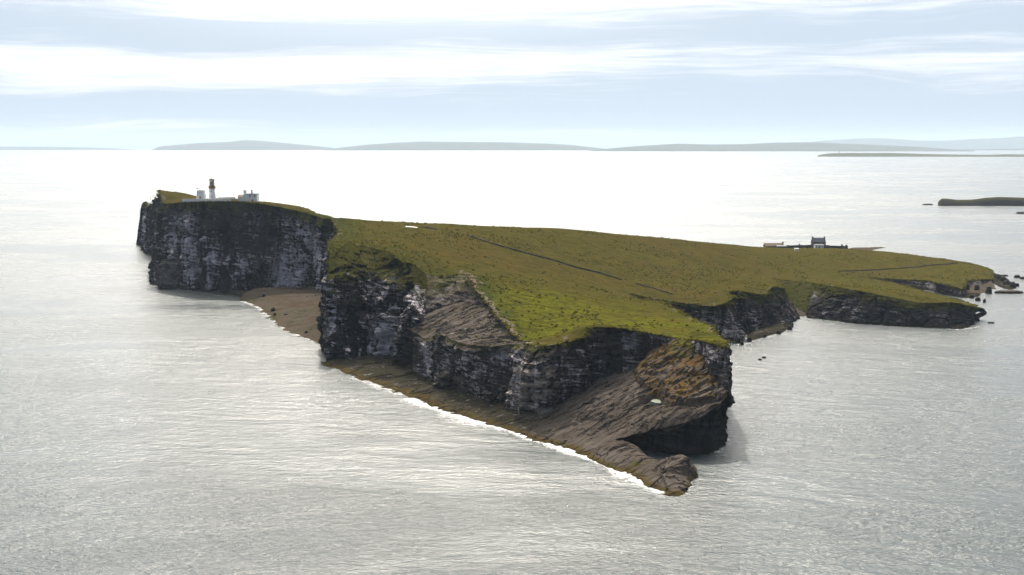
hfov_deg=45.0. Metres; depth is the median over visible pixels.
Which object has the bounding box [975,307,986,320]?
sea arch
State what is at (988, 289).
sea stack
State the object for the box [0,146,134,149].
hills
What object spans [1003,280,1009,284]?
sea rock
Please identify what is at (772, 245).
barn
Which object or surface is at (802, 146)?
hills
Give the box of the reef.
[995,290,1022,293]
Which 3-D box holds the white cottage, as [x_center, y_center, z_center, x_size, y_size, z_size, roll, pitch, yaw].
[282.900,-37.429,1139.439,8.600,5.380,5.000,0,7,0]
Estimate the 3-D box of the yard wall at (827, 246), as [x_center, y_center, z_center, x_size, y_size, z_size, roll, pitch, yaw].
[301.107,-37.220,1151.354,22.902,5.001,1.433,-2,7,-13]
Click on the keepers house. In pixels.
(245, 196)
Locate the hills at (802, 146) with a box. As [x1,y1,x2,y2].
[589,142,970,151]
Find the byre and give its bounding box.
[776,245,786,247]
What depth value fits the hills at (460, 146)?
22611.14 m
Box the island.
[818,153,1023,156]
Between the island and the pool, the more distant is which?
the island
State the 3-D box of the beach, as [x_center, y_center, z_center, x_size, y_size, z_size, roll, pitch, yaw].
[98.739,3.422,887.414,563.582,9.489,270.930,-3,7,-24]
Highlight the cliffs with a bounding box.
[136,191,993,455]
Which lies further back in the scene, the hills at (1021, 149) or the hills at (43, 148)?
the hills at (43, 148)
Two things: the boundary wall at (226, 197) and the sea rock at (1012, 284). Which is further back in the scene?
the boundary wall at (226, 197)
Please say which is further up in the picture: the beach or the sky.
the sky
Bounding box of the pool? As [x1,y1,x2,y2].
[651,399,661,405]
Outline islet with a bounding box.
[938,197,1023,205]
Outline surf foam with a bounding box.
[245,301,662,492]
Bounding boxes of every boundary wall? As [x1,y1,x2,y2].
[182,199,230,201]
[218,197,235,198]
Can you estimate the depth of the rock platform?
474.67 m
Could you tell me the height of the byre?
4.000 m
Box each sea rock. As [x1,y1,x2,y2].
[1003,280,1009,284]
[1009,281,1015,287]
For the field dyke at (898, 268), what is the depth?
1008.71 m
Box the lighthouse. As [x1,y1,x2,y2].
[208,178,215,198]
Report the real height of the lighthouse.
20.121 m
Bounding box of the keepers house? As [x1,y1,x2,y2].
[238,190,258,200]
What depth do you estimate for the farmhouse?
1150.34 m
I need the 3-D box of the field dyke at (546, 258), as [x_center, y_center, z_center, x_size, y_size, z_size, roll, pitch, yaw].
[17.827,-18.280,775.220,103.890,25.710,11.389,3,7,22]
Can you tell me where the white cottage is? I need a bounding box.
[814,244,823,247]
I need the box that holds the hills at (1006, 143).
[814,136,1023,148]
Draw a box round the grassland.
[143,191,991,346]
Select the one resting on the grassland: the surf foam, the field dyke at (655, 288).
the field dyke at (655, 288)
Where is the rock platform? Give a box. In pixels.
[140,250,1014,496]
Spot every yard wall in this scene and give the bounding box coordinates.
[787,245,811,247]
[824,245,844,247]
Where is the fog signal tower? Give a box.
[196,188,205,198]
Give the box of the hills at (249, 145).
[152,140,333,149]
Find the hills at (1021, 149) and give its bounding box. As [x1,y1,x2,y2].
[956,148,1023,150]
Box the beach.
[239,281,995,346]
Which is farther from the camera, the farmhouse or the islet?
the islet
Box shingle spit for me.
[848,247,885,249]
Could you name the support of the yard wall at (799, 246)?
on the grassland
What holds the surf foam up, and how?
on the sea
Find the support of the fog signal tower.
on the grassland
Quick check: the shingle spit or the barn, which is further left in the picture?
the barn
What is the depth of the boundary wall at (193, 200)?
940.64 m
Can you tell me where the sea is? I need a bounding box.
[0,150,1023,574]
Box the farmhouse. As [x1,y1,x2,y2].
[811,237,825,247]
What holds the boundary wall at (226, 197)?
on the grassland
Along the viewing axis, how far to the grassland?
780.15 m
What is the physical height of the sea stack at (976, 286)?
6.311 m
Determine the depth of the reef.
904.23 m
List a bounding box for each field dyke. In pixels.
[468,235,621,279]
[636,283,672,293]
[838,263,956,271]
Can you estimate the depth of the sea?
506.09 m
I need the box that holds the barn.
[763,242,783,247]
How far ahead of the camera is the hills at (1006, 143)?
34072.81 m
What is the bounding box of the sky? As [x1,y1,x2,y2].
[0,0,1023,149]
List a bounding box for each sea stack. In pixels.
[974,284,979,289]
[985,286,991,293]
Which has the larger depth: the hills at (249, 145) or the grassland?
the hills at (249, 145)
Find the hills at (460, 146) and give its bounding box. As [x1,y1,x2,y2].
[327,142,601,149]
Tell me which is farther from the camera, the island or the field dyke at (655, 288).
the island

